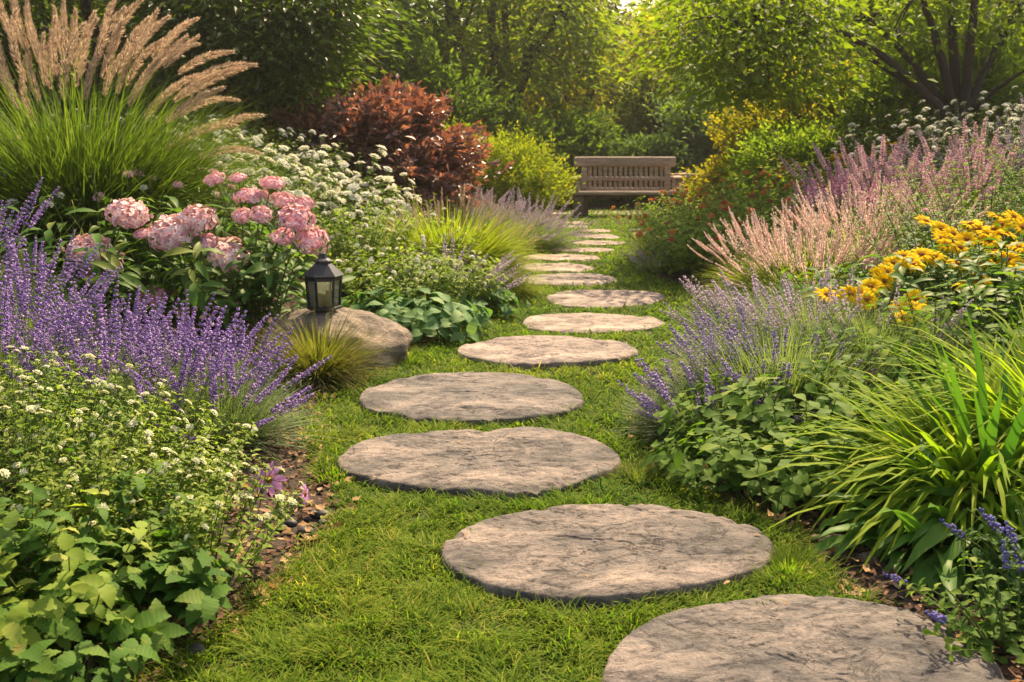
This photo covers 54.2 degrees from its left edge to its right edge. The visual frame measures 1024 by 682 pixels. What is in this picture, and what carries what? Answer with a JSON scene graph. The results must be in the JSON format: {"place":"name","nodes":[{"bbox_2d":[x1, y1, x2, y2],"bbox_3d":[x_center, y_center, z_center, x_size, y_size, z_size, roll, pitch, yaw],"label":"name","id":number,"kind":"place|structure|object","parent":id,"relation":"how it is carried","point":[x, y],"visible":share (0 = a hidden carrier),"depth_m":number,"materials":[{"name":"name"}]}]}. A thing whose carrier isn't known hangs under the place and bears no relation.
{"place":"outdoors","nodes":[
{"label":"outdoors","id":0,"kind":"place"},
{"bbox_2d":[84,207,906,681],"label":"lawn","id":1,"kind":"structure","parent":0,"point":[387,636],"depth_m":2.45,"materials":[{"name":"plant"}]},
{"bbox_2d":[359,372,584,426],"bbox_3d":[-0.176,0.288,4.456,0.997,0.161,0.868,0,11,0],"label":"stepping stone","id":2,"kind":"object","parent":1,"relation":"on","point":[501,396],"visible":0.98,"depth_m":4.31,"materials":[{"name":"stone"}]},
{"bbox_2d":[337,426,621,501],"bbox_3d":[-0.117,0.460,3.537,1.003,0.154,0.754,0,11,0],"label":"stepping stone","id":3,"kind":"object","parent":1,"relation":"on","point":[535,460],"visible":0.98,"depth_m":3.44,"materials":[{"name":"stone"}]},
{"bbox_2d":[457,335,638,369],"bbox_3d":[0.192,0.101,5.438,0.988,0.166,0.788,0,11,0],"label":"stepping stone","id":4,"kind":"object","parent":1,"relation":"on","point":[526,352],"visible":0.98,"depth_m":5.30,"materials":[{"name":"stone"}]},
{"bbox_2d":[523,313,665,335],"bbox_3d":[0.523,-0.066,6.373,0.915,0.149,0.733,0,11,0],"label":"stepping stone","id":5,"kind":"object","parent":1,"relation":"on","point":[562,323],"visible":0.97,"depth_m":6.29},
{"bbox_2d":[546,289,665,308],"bbox_3d":[0.703,-0.273,7.435,0.908,0.162,0.913,0,11,0],"label":"stepping stone","id":6,"kind":"object","parent":1,"relation":"on","point":[594,298],"visible":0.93,"depth_m":7.31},
{"bbox_2d":[441,503,774,609],"bbox_3d":[0.257,0.608,2.762,0.905,0.147,0.649,-4,12,-21],"label":"stepping stone","id":7,"kind":"object","parent":1,"relation":"on","point":[619,552],"visible":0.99,"depth_m":2.66,"materials":[{"name":"stone"}]},
{"bbox_2d":[568,156,688,215],"bbox_3d":[1.909,-2.555,16.591,1.980,0.994,0.551,0,11,0],"label":"garden bench","id":8,"kind":"object","parent":1,"relation":"on","point":[584,194],"visible":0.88,"depth_m":16.70,"materials":[{"name":"brown wood"}]},
{"bbox_2d":[746,538,847,590],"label":"grass tuft","id":9,"kind":"object","parent":1,"relation":"on","point":[789,553],"visible":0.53,"depth_m":2.65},
{"bbox_2d":[601,594,1011,681],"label":"stepping stone","id":10,"kind":"object","parent":1,"relation":"on","point":[804,638],"visible":0.99,"depth_m":2.16,"materials":[{"name":"stone"}]},
{"bbox_2d":[0,192,1023,681],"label":"ground","id":11,"kind":"structure","parent":0,"point":[904,598],"depth_m":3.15,"materials":[{"name":"soil"}]},
{"bbox_2d":[0,245,114,418],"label":"lavender plant","id":12,"kind":"object","parent":11,"relation":"on","point":[5,326],"visible":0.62,"depth_m":3.73,"materials":[{"name":"purple plant"}]},
{"bbox_2d":[0,227,124,355],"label":"lavender plant","id":13,"kind":"object","parent":11,"relation":"on","point":[19,283],"visible":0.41,"depth_m":4.40,"materials":[{"name":"purple plant"}]},
{"bbox_2d":[0,382,140,532],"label":"cream flower plant","id":14,"kind":"object","parent":11,"relation":"on","point":[66,473],"visible":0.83,"depth_m":2.54,"materials":[{"name":"green plant"}]},
{"bbox_2d":[0,346,141,520],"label":"cream flower plant","id":15,"kind":"object","parent":11,"relation":"on","point":[101,414],"visible":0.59,"depth_m":2.87,"materials":[{"name":"green plant"}]},
{"bbox_2d":[0,526,145,669],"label":"broad leaf plant","id":16,"kind":"object","parent":11,"relation":"on","point":[63,629],"visible":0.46,"depth_m":2.06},
{"bbox_2d":[0,488,151,660],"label":"broad leaf plant","id":17,"kind":"object","parent":11,"relation":"on","point":[98,589],"visible":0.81,"depth_m":2.02,"materials":[{"name":"plant"}]},
{"bbox_2d":[0,0,155,142],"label":"dark shrub","id":18,"kind":"object","parent":11,"relation":"on","point":[8,61],"visible":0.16,"depth_m":12.49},
{"bbox_2d":[0,596,160,681],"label":"broad leaf plant","id":19,"kind":"object","parent":11,"relation":"on","point":[36,663],"visible":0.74,"depth_m":1.92,"materials":[{"name":"plant"}]},
{"bbox_2d":[0,339,163,481],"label":"cream flower plant","id":20,"kind":"object","parent":11,"relation":"on","point":[5,398],"visible":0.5,"depth_m":3.07,"materials":[{"name":"green plant"}]},
{"bbox_2d":[0,276,178,437],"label":"lavender plant","id":21,"kind":"object","parent":11,"relation":"on","point":[103,348],"visible":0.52,"depth_m":3.67,"materials":[{"name":"purple plant"}]},
{"bbox_2d":[0,270,194,373],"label":"lavender plant","id":22,"kind":"object","parent":11,"relation":"on","point":[137,308],"visible":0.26,"depth_m":4.24,"materials":[{"name":"purple plant"}]},
{"bbox_2d":[0,444,194,595],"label":"broad leaf plant","id":23,"kind":"object","parent":11,"relation":"on","point":[7,533],"visible":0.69,"depth_m":2.27,"materials":[{"name":"plant"}]},
{"bbox_2d":[0,468,212,602],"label":"broad leaf plant","id":24,"kind":"object","parent":11,"relation":"on","point":[32,547],"visible":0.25,"depth_m":2.30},
{"bbox_2d":[0,386,220,562],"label":"cream flower plant","id":25,"kind":"object","parent":11,"relation":"on","point":[66,495],"visible":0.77,"depth_m":2.59,"materials":[{"name":"green plant"}]},
{"bbox_2d":[0,195,223,322],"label":"pink flower plant","id":26,"kind":"object","parent":11,"relation":"on","point":[130,213],"visible":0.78,"depth_m":5.16,"materials":[{"name":"green plant"}]},
{"bbox_2d":[0,379,225,502],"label":"cream flower plant","id":27,"kind":"object","parent":11,"relation":"on","point":[175,427],"visible":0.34,"depth_m":2.99,"materials":[{"name":"green plant"}]},
{"bbox_2d":[0,419,248,579],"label":"cream flower plant","id":28,"kind":"object","parent":11,"relation":"on","point":[198,511],"visible":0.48,"depth_m":2.48,"materials":[{"name":"green plant"}]},
{"bbox_2d":[7,524,252,658],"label":"broad leaf plant","id":29,"kind":"object","parent":11,"relation":"on","point":[185,597],"visible":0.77,"depth_m":2.22,"materials":[{"name":"plant"}]},
{"bbox_2d":[3,156,257,283],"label":"meadow perennial","id":30,"kind":"object","parent":11,"relation":"on","point":[142,187],"visible":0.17,"depth_m":6.00,"materials":[{"name":"green plant"}]},
{"bbox_2d":[16,417,260,528],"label":"cream flower plant","id":31,"kind":"object","parent":11,"relation":"on","point":[231,441],"visible":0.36,"depth_m":2.83,"materials":[{"name":"green plant"}]},
{"bbox_2d":[24,289,264,447],"bbox_3d":[-1.318,0.085,3.706,0.870,0.570,0.856,-8,13,-35],"label":"lavender plant","id":32,"kind":"object","parent":11,"relation":"on","point":[183,380],"visible":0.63,"depth_m":3.61,"materials":[{"name":"purple plant"}]},
{"bbox_2d":[0,0,340,313],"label":"feather grass","id":33,"kind":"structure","parent":11,"relation":"on","point":[82,154],"depth_m":6.17,"materials":[{"name":"plant"}]},
{"bbox_2d":[59,290,297,408],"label":"lavender plant","id":34,"kind":"object","parent":11,"relation":"on","point":[253,332],"visible":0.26,"depth_m":4.22,"materials":[{"name":"purple plant"}]},
{"bbox_2d":[47,453,311,595],"bbox_3d":[-0.837,0.464,2.566,0.638,0.303,0.556,-5,12,-23],"label":"cream flower plant","id":35,"kind":"object","parent":11,"relation":"on","point":[200,537],"visible":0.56,"depth_m":2.50,"materials":[{"name":"green plant"}]},
{"bbox_2d":[65,307,338,476],"bbox_3d":[-1.160,0.173,3.693,1.053,0.581,1.066,0,11,0],"label":"lavender plant","id":36,"kind":"object","parent":11,"relation":"on","point":[248,410],"visible":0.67,"depth_m":3.60,"materials":[{"name":"purple plant"}]},
{"bbox_2d":[0,0,414,147],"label":"tree","id":37,"kind":"object","parent":11,"relation":"on","point":[278,48],"visible":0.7,"depth_m":10.81,"materials":[{"name":"green plant"}]},
{"bbox_2d":[100,204,319,330],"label":"pink flower plant","id":38,"kind":"object","parent":11,"relation":"on","point":[171,233],"visible":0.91,"depth_m":5.20,"materials":[{"name":"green plant"}]},
{"bbox_2d":[153,172,355,340],"bbox_3d":[-1.432,-0.471,5.471,1.025,0.890,1.066,-5,12,-23],"label":"pink flower plant","id":39,"kind":"object","parent":11,"relation":"on","point":[295,218],"visible":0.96,"depth_m":5.26,"materials":[{"name":"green plant"}]},
{"bbox_2d":[191,153,342,256],"bbox_3d":[-1.950,-0.961,7.322,1.342,0.816,1.374,0,11,0],"label":"white yarrow","id":40,"kind":"object","parent":11,"relation":"on","point":[297,191],"visible":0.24,"depth_m":7.09,"materials":[{"name":"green plant"}]},
{"bbox_2d":[67,0,474,101],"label":"tree","id":41,"kind":"object","parent":11,"relation":"on","point":[398,9],"visible":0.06,"depth_m":17.55,"materials":[{"name":"green plant"}]},
{"bbox_2d":[223,143,396,251],"bbox_3d":[-1.701,-1.202,8.413,1.484,0.920,1.466,0,11,0],"label":"white yarrow","id":42,"kind":"object","parent":11,"relation":"on","point":[320,155],"visible":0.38,"depth_m":8.38,"materials":[{"name":"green plant"}]},
{"bbox_2d":[236,298,412,396],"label":"sedge tuft","id":43,"kind":"object","parent":11,"relation":"on","point":[330,370],"visible":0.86,"depth_m":4.71,"materials":[{"name":"plant"}]},
{"bbox_2d":[231,168,418,276],"bbox_3d":[-1.407,-0.889,7.470,1.369,0.813,1.418,0,11,0],"label":"white yarrow","id":44,"kind":"object","parent":11,"relation":"on","point":[353,197],"visible":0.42,"depth_m":7.45,"materials":[{"name":"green plant"}]},
{"bbox_2d":[252,307,412,376],"bbox_3d":[-0.923,0.071,5.218,0.810,0.486,0.683,0,11,0],"label":"boulder","id":45,"kind":"object","parent":11,"relation":"on","point":[401,336],"visible":0.38,"depth_m":5.06,"materials":[{"name":"stone"}]},
{"bbox_2d":[302,253,343,310],"bbox_3d":[-0.963,-0.307,5.113,0.212,0.289,0.184,-3,11,-14],"label":"garden lantern","id":46,"kind":"object","parent":45,"relation":"on","point":[323,268],"visible":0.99,"depth_m":5.08,"materials":[{"name":"black metal"}]},
{"bbox_2d":[273,195,431,294],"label":"lime perennial","id":47,"kind":"object","parent":11,"relation":"on","point":[346,246],"visible":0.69,"depth_m":6.90,"materials":[{"name":"green plant"}]},
{"bbox_2d":[299,172,435,261],"bbox_3d":[-1.233,-1.033,8.466,1.241,0.772,1.456,0,11,0],"label":"white yarrow","id":48,"kind":"object","parent":11,"relation":"on","point":[396,192],"visible":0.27,"depth_m":8.26,"materials":[{"name":"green plant"}]},
{"bbox_2d":[262,67,514,226],"bbox_3d":[-1.463,-2.108,11.012,2.936,1.817,1.986,2,11,10],"label":"copper shrub","id":49,"kind":"object","parent":11,"relation":"on","point":[403,125],"visible":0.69,"depth_m":10.58,"materials":[{"name":"red plant"}]},
{"bbox_2d":[321,235,478,308],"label":"lime perennial","id":50,"kind":"object","parent":11,"relation":"on","point":[364,269],"visible":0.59,"depth_m":6.18,"materials":[{"name":"green plant"}]},
{"bbox_2d":[366,287,493,343],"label":"hosta","id":51,"kind":"object","parent":11,"relation":"on","point":[427,322],"visible":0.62,"depth_m":5.70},
{"bbox_2d":[302,0,569,104],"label":"tree","id":52,"kind":"object","parent":11,"relation":"on","point":[467,16],"visible":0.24,"depth_m":19.89,"materials":[{"name":"green plant"}]},
{"bbox_2d":[370,244,508,317],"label":"lime perennial","id":53,"kind":"object","parent":11,"relation":"on","point":[477,294],"visible":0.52,"depth_m":6.36,"materials":[{"name":"green plant"}]},
{"bbox_2d":[340,26,565,187],"bbox_3d":[-1.413,-3.969,17.801,4.152,3.091,3.421,-6,12,-27],"label":"dark shrub","id":54,"kind":"object","parent":11,"relation":"on","point":[474,111],"visible":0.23,"depth_m":17.19,"materials":[{"name":"plant"}]},
{"bbox_2d":[357,182,562,306],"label":"ornamental grass","id":55,"kind":"object","parent":11,"relation":"on","point":[491,245],"depth_m":7.22,"materials":[{"name":"plant"}]},
{"bbox_2d":[348,0,666,136],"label":"tree","id":56,"kind":"object","parent":11,"relation":"on","point":[564,9],"visible":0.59,"depth_m":20.89,"materials":[{"name":"green plant"}]},
{"bbox_2d":[463,119,585,222],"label":"lime shrub","id":57,"kind":"object","parent":11,"relation":"on","point":[521,154],"visible":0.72,"depth_m":13.88,"materials":[{"name":"plant"}]},
{"bbox_2d":[466,190,600,254],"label":"lavender plant","id":58,"kind":"object","parent":11,"relation":"on","point":[555,233],"visible":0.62,"depth_m":10.92,"materials":[{"name":"purple plant"}]},
{"bbox_2d":[54,309,1022,681],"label":"fallen leaves","id":59,"kind":"object","parent":11,"relation":"on","point":[322,507],"visible":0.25,"depth_m":2.90,"materials":[{"name":"brown plant"}]},
{"bbox_2d":[483,91,593,207],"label":"dark shrub","id":60,"kind":"object","parent":11,"relation":"on","point":[540,125],"visible":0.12,"depth_m":18.38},
{"bbox_2d":[475,0,676,122],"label":"tree","id":61,"kind":"object","parent":11,"relation":"on","point":[590,92],"visible":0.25,"depth_m":25.25,"materials":[{"name":"green plant"}]},
{"bbox_2d":[531,86,637,204],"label":"dark shrub","id":62,"kind":"object","parent":11,"relation":"on","point":[587,128],"visible":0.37,"depth_m":19.19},
{"bbox_2d":[580,122,709,208],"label":"dark shrub","id":63,"kind":"object","parent":11,"relation":"on","point":[636,147],"visible":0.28,"depth_m":18.96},
{"bbox_2d":[584,43,711,146],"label":"dark shrub","id":64,"kind":"object","parent":11,"relation":"on","point":[634,118],"visible":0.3,"depth_m":21.42,"materials":[{"name":"plant"}]},
{"bbox_2d":[611,190,772,258],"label":"orange flower bush","id":65,"kind":"object","parent":11,"relation":"on","point":[686,209],"visible":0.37,"depth_m":9.55,"materials":[{"name":"green plant"}]},
{"bbox_2d":[640,61,765,172],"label":"dark shrub","id":66,"kind":"object","parent":11,"relation":"on","point":[702,142],"visible":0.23,"depth_m":19.45,"materials":[{"name":"green plant"}]},
{"bbox_2d":[614,200,795,278],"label":"orange flower bush","id":67,"kind":"object","parent":11,"relation":"on","point":[690,258],"visible":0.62,"depth_m":8.41,"materials":[{"name":"green plant"}]},
{"bbox_2d":[604,332,829,454],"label":"lavender plant","id":68,"kind":"object","parent":11,"relation":"on","point":[653,406],"visible":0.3,"depth_m":3.82,"materials":[{"name":"purple plant"}]},
{"bbox_2d":[640,421,823,493],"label":"oval leaf plant","id":69,"kind":"object","parent":11,"relation":"on","point":[698,465],"visible":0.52,"depth_m":3.24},
{"bbox_2d":[653,377,841,458],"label":"oval leaf plant","id":70,"kind":"object","parent":11,"relation":"on","point":[717,422],"visible":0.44,"depth_m":3.50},
{"bbox_2d":[653,268,870,362],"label":"lavender plant","id":71,"kind":"object","parent":11,"relation":"on","point":[720,295],"visible":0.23,"depth_m":5.00,"materials":[{"name":"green plant"}]},
{"bbox_2d":[686,166,843,237],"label":"orange flower bush","id":72,"kind":"object","parent":11,"relation":"on","point":[732,200],"visible":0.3,"depth_m":9.67,"materials":[{"name":"green plant"}]},
{"bbox_2d":[652,295,878,384],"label":"lavender plant","id":73,"kind":"object","parent":11,"relation":"on","point":[742,319],"visible":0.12,"depth_m":4.38,"materials":[{"name":"purple plant"}]},
{"bbox_2d":[666,418,882,513],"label":"oval leaf plant","id":74,"kind":"object","parent":11,"relation":"on","point":[783,497],"visible":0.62,"depth_m":3.11,"materials":[{"name":"plant"}]},
{"bbox_2d":[640,304,919,430],"bbox_3d":[1.070,0.099,4.010,1.268,0.457,1.251,0,11,0],"label":"lavender plant","id":75,"kind":"object","parent":11,"relation":"on","point":[742,355],"visible":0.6,"depth_m":3.93,"materials":[{"name":"purple plant"}]},
{"bbox_2d":[685,180,875,266],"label":"orange flower bush","id":76,"kind":"object","parent":11,"relation":"on","point":[748,211],"visible":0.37,"depth_m":8.39,"materials":[{"name":"green plant"}]},
{"bbox_2d":[675,198,919,316],"bbox_3d":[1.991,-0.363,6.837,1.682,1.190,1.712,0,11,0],"label":"pink fountain grass","id":77,"kind":"object","parent":11,"relation":"on","point":[739,274],"depth_m":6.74,"materials":[{"name":"plant"}]},
{"bbox_2d":[701,50,900,198],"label":"golden shrub","id":78,"kind":"object","parent":11,"relation":"on","point":[749,124],"visible":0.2,"depth_m":12.54,"materials":[{"name":"plant"}]},
{"bbox_2d":[715,112,889,204],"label":"golden shrub","id":79,"kind":"object","parent":11,"relation":"on","point":[798,144],"visible":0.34,"depth_m":11.58,"materials":[{"name":"green plant"}]},
{"bbox_2d":[599,0,1023,194],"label":"tree","id":80,"kind":"object","parent":11,"relation":"on","point":[762,18],"visible":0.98,"depth_m":9.68,"materials":[{"name":"green plant"}]},
{"bbox_2d":[725,421,910,510],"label":"oval leaf plant","id":81,"kind":"object","parent":11,"relation":"on","point":[803,475],"visible":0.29,"depth_m":3.06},
{"bbox_2d":[710,360,926,454],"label":"oval leaf plant","id":82,"kind":"object","parent":11,"relation":"on","point":[745,411],"visible":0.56,"depth_m":3.35,"materials":[{"name":"plant"}]},
{"bbox_2d":[697,255,960,385],"bbox_3d":[1.411,-0.088,4.544,1.307,0.582,1.323,0,11,0],"label":"lavender plant","id":83,"kind":"object","parent":11,"relation":"on","point":[789,291],"visible":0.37,"depth_m":4.42,"materials":[{"name":"purple plant"}]},
{"bbox_2d":[771,160,923,249],"bbox_3d":[2.767,-1.052,8.252,1.329,0.868,1.391,0,11,0],"label":"astilbe","id":84,"kind":"object","parent":11,"relation":"on","point":[835,186],"visible":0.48,"depth_m":8.14,"materials":[{"name":"pink plant"}]},
{"bbox_2d":[754,327,973,426],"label":"oval leaf plant","id":85,"kind":"object","parent":11,"relation":"on","point":[811,387],"visible":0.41,"depth_m":3.58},
{"bbox_2d":[777,249,971,348],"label":"yellow coneflower","id":86,"kind":"object","parent":11,"relation":"on","point":[878,280],"visible":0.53,"depth_m":4.58,"materials":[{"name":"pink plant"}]},
{"bbox_2d":[778,127,975,227],"bbox_3d":[3.128,-1.306,8.608,1.609,1.062,1.531,0,11,0],"label":"astilbe","id":87,"kind":"object","parent":11,"relation":"on","point":[866,170],"visible":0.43,"depth_m":8.46,"materials":[{"name":"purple plant"}]},
{"bbox_2d":[761,170,997,295],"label":"pink fountain grass","id":88,"kind":"object","parent":11,"relation":"on","point":[865,220],"depth_m":6.75,"materials":[{"name":"plant"}]},
{"bbox_2d":[744,331,1023,572],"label":"arching grass","id":89,"kind":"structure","parent":11,"relation":"on","point":[945,459],"depth_m":2.83,"materials":[{"name":"plant"}]},
{"bbox_2d":[761,281,1015,391],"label":"lavender plant","id":90,"kind":"object","parent":11,"relation":"on","point":[885,327],"visible":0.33,"depth_m":4.16,"materials":[{"name":"purple plant"}]},
{"bbox_2d":[806,288,1023,388],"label":"oval leaf plant","id":91,"kind":"object","parent":11,"relation":"on","point":[889,360],"visible":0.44,"depth_m":3.94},
{"bbox_2d":[808,438,1023,613],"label":"strap leaf plant","id":92,"kind":"object","parent":11,"relation":"on","point":[955,572],"visible":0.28,"depth_m":2.66,"materials":[{"name":"plant"}]},
{"bbox_2d":[817,52,1015,192],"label":"golden shrub","id":93,"kind":"object","parent":11,"relation":"on","point":[895,102],"visible":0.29,"depth_m":11.53,"materials":[{"name":"green plant"}]},
{"bbox_2d":[827,195,1023,283],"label":"leafy perennial","id":94,"kind":"object","parent":11,"relation":"on","point":[906,242],"visible":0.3,"depth_m":6.02,"materials":[{"name":"green plant"}]},
{"bbox_2d":[830,214,1023,344],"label":"yellow coneflower","id":95,"kind":"object","parent":11,"relation":"on","point":[943,232],"visible":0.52,"depth_m":4.74,"materials":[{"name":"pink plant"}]},
{"bbox_2d":[835,148,1018,245],"bbox_3d":[3.172,-1.057,7.829,1.380,0.899,1.315,-6,12,-29],"label":"astilbe","id":96,"kind":"object","parent":11,"relation":"on","point":[927,180],"visible":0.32,"depth_m":7.58,"materials":[{"name":"pink plant"}]},
{"bbox_2d":[831,306,1023,491],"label":"strap leaf plant","id":97,"kind":"object","parent":11,"relation":"on","point":[987,433],"visible":0.53,"depth_m":2.82,"materials":[{"name":"plant"}]},
{"bbox_2d":[831,5,1023,182],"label":"tree","id":98,"kind":"object","parent":11,"relation":"on","point":[1004,67],"visible":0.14,"depth_m":11.63,"materials":[{"name":"green plant"}]},
{"bbox_2d":[835,296,1023,523],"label":"arching grass","id":99,"kind":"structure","parent":11,"relation":"on","point":[1015,384],"depth_m":3.17,"materials":[{"name":"plant"}]},
{"bbox_2d":[844,446,1023,598],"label":"strap leaf plant","id":100,"kind":"object","parent":11,"relation":"on","point":[936,533],"visible":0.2,"depth_m":2.57,"materials":[{"name":"plant"}]},
{"bbox_2d":[864,159,1023,282],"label":"leafy perennial","id":101,"kind":"object","parent":11,"relation":"on","point":[993,187],"visible":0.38,"depth_m":6.27,"materials":[{"name":"green plant"}]},
{"bbox_2d":[866,135,1023,261],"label":"leafy perennial","id":102,"kind":"object","parent":11,"relation":"on","point":[971,181],"visible":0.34,"depth_m":7.06,"materials":[{"name":"green plant"}]},
{"bbox_2d":[881,117,1023,245],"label":"astilbe","id":103,"kind":"object","parent":11,"relation":"on","point":[998,152],"visible":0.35,"depth_m":7.99,"materials":[{"name":"pink plant"}]},
{"bbox_2d":[882,539,1023,666],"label":"blue salvia","id":104,"kind":"object","parent":11,"relation":"on","point":[985,630],"visible":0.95,"depth_m":2.19,"materials":[{"name":"green plant"}]},
{"bbox_2d":[882,210,1023,344],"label":"yellow coneflower","id":105,"kind":"object","parent":11,"relation":"on","point":[1006,259],"visible":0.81,"depth_m":4.66,"materials":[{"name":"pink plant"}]},
{"bbox_2d":[893,271,1023,375],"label":"oval leaf plant","id":106,"kind":"object","parent":11,"relation":"on","point":[944,315],"visible":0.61,"depth_m":3.97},
{"bbox_2d":[939,491,1023,602],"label":"blue salvia","id":107,"kind":"object","parent":11,"relation":"on","point":[1014,539],"visible":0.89,"depth_m":2.39,"materials":[{"name":"green plant"}]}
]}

